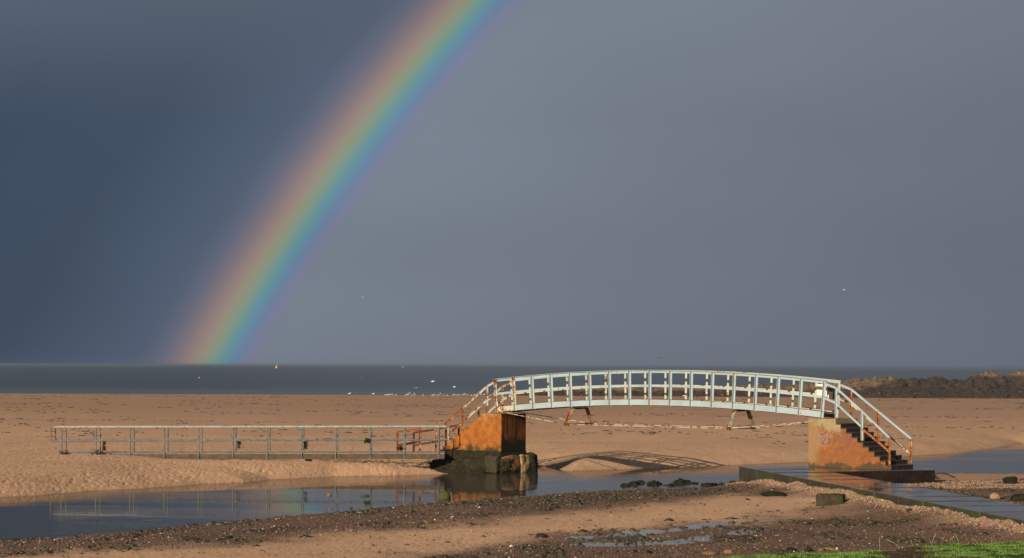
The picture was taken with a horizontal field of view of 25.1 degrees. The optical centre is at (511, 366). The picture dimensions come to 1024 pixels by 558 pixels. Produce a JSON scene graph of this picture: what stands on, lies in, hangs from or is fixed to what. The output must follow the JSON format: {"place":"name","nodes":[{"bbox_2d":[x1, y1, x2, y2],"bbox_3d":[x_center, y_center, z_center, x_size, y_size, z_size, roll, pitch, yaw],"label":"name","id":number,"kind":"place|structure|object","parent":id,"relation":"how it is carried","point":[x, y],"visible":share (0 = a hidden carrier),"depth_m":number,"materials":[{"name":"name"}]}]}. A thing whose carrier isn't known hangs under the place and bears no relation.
{"place":"outdoors","nodes":[
{"label":"outdoors","id":0,"kind":"place"},
{"bbox_2d":[0,393,1023,557],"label":"beach","id":1,"kind":"structure","parent":0,"point":[28,454],"depth_m":99.44,"materials":[{"name":"beige sand"}]},
{"bbox_2d":[50,425,449,461],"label":"walkway","id":2,"kind":"structure","parent":1,"relation":"on","point":[301,454],"depth_m":102.03,"materials":[{"name":"metal"}]},
{"bbox_2d":[101,441,106,450],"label":"seaweed clump","id":3,"kind":"object","parent":2,"relation":"hanging from","point":[103,445],"visible":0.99,"depth_m":102.94,"materials":[{"name":"brown plant"}]},
{"bbox_2d":[303,439,307,448],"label":"seaweed clump","id":4,"kind":"object","parent":2,"relation":"attached to","point":[305,444],"visible":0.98,"depth_m":102.95,"materials":[{"name":"black plant"}]},
{"bbox_2d":[396,428,420,450],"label":"rusty guard rail","id":5,"kind":"object","parent":1,"relation":"on","point":[410,430],"visible":0.8,"depth_m":105.09,"materials":[{"name":"metal"}]},
{"bbox_2d":[0,479,1023,557],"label":"seaweed scraps","id":6,"kind":"object","parent":1,"relation":"on","point":[358,510],"visible":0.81,"depth_m":62.45,"materials":[{"name":"plant"}]},
{"bbox_2d":[0,469,1023,557],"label":"pebbles","id":7,"kind":"object","parent":1,"relation":"on","point":[451,517],"visible":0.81,"depth_m":60.33,"materials":[{"name":"stone"}]},
{"bbox_2d":[0,394,1023,443],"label":"wrack","id":8,"kind":"object","parent":1,"relation":"on","point":[651,432],"visible":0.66,"depth_m":189.12,"materials":[{"name":"brown plant"}]},
{"bbox_2d":[536,533,546,537],"bbox_3d":[0.749,4.322,58.504,0.283,0.167,0.297,0,0,0],"label":"stone","id":9,"kind":"object","parent":1,"relation":"on","point":[542,535],"visible":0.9,"depth_m":58.39,"materials":[{"name":"grey stone"}]},
{"bbox_2d":[702,550,719,554],"bbox_3d":[4.597,4.301,52.988,0.387,0.128,0.411,0,0,-33],"label":"stone","id":10,"kind":"object","parent":1,"relation":"on","point":[709,552],"visible":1,"depth_m":52.87,"materials":[{"name":"beige stone"}]},
{"bbox_2d":[723,549,733,553],"bbox_3d":[4.999,4.294,53.086,0.258,0.187,0.239,0,0,0],"label":"stone","id":11,"kind":"object","parent":1,"relation":"on","point":[728,551],"visible":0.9,"depth_m":52.99,"materials":[{"name":"beige stone"}]},
{"bbox_2d":[760,491,786,496],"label":"rock","id":12,"kind":"object","parent":1,"relation":"on","point":[770,493],"visible":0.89,"depth_m":77.62,"materials":[{"name":"stone"}]},
{"bbox_2d":[784,547,796,550],"bbox_3d":[6.515,4.299,53.983,0.304,0.131,0.303,0,0,44],"label":"stone","id":13,"kind":"object","parent":1,"relation":"on","point":[791,548],"visible":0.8,"depth_m":53.91,"materials":[{"name":"grey stone"}]},
{"bbox_2d":[816,493,845,505],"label":"stone block","id":14,"kind":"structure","parent":1,"relation":"on","point":[825,499],"depth_m":71.61,"materials":[{"name":"stone"}]},
{"bbox_2d":[724,478,1023,533],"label":"shingle","id":15,"kind":"object","parent":1,"relation":"on","point":[915,507],"visible":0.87,"depth_m":74.76,"materials":[{"name":"gravel"}]},
{"bbox_2d":[739,466,1023,524],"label":"slipway","id":16,"kind":"structure","parent":1,"relation":"on","point":[882,484],"depth_m":76.91,"materials":[{"name":"concrete"}]},
{"bbox_2d":[808,418,912,469],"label":"stone pier","id":17,"kind":"structure","parent":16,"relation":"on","point":[835,443],"depth_m":89.50,"materials":[{"name":"concrete"}]},
{"bbox_2d":[445,370,911,464],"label":"footbridge","id":18,"kind":"object","parent":17,"relation":"on","point":[747,407],"visible":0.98,"depth_m":95.05,"materials":[{"name":"paint"}]},
{"bbox_2d":[413,424,457,450],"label":"rusty guard rail","id":19,"kind":"object","parent":18,"relation":"attached to","point":[428,430],"visible":0.73,"depth_m":105.66,"materials":[{"name":"metal"}]},
{"bbox_2d":[817,384,826,396],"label":"notice board","id":20,"kind":"object","parent":18,"relation":"attached to","point":[819,389],"visible":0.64,"depth_m":91.35,"materials":[{"name":"white"}]},
{"bbox_2d":[827,385,835,398],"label":"dark notice board","id":21,"kind":"object","parent":18,"relation":"attached to","point":[830,392],"visible":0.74,"depth_m":91.05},
{"bbox_2d":[990,493,1000,498],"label":"rock","id":22,"kind":"object","parent":1,"relation":"on","point":[995,496],"visible":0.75,"depth_m":75.66,"materials":[{"name":"beige stone"}]},
{"bbox_2d":[1002,476,1017,483],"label":"rock","id":23,"kind":"object","parent":1,"relation":"on","point":[1009,480],"visible":0.71,"depth_m":87.37,"materials":[{"name":"grey stone"}]},
{"bbox_2d":[1010,493,1023,500],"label":"rock","id":24,"kind":"object","parent":1,"relation":"on","point":[1017,497],"visible":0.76,"depth_m":74.28,"materials":[{"name":"green stone"}]},
{"bbox_2d":[0,443,1023,539],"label":"stream water","id":25,"kind":"structure","parent":0,"point":[70,514],"depth_m":84.76,"materials":[{"name":"liquid"}]},
{"bbox_2d":[438,491,450,498],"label":"boulder","id":26,"kind":"object","parent":25,"relation":"in","point":[444,495],"visible":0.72,"depth_m":81.36,"materials":[{"name":"green stone"}]},
{"bbox_2d":[429,413,537,473],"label":"stone pier","id":27,"kind":"structure","parent":25,"relation":"in","point":[494,443],"depth_m":101.90,"materials":[{"name":"orange concrete"}]},
{"bbox_2d":[626,481,639,484],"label":"weedy rock","id":28,"kind":"object","parent":25,"relation":"in","point":[633,483],"visible":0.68,"depth_m":91.95,"materials":[{"name":"brown stone"}]},
{"bbox_2d":[647,480,661,484],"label":"weedy rock","id":29,"kind":"object","parent":25,"relation":"in","point":[653,482],"visible":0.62,"depth_m":92.00,"materials":[{"name":"grey stone"}]},
{"bbox_2d":[673,478,691,482],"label":"weedy rock","id":30,"kind":"object","parent":25,"relation":"in","point":[680,480],"visible":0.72,"depth_m":93.28,"materials":[{"name":"brown stone"}]},
{"bbox_2d":[701,483,716,485],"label":"weedy rock","id":31,"kind":"object","parent":25,"relation":"in","point":[708,484],"visible":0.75,"depth_m":91.42,"materials":[{"name":"stone"}]},
{"bbox_2d":[0,364,1023,403],"bbox_3d":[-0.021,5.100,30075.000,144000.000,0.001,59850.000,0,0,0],"label":"sea","id":32,"kind":"structure","parent":0,"point":[213,379],"depth_m":992.78,"materials":[{"name":"liquid"}]},
{"bbox_2d":[0,0,1023,368],"label":"sky","id":33,"kind":"structure","parent":0,"point":[516,183],"materials":[{"name":"grey"}]},
{"bbox_2d":[516,370,1023,398],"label":"rocky reef","id":34,"kind":"object","parent":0,"point":[1013,380],"visible":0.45,"depth_m":400.87},
{"bbox_2d":[523,383,1023,398],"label":"reef rocks","id":35,"kind":"object","parent":34,"relation":"on","point":[878,392],"visible":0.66,"depth_m":390.43,"materials":[{"name":"brown stone"}]},
{"bbox_2d":[713,540,1023,557],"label":"grass","id":36,"kind":"structure","parent":0,"point":[954,552],"depth_m":46.88,"materials":[{"name":"green plant"}]}
]}

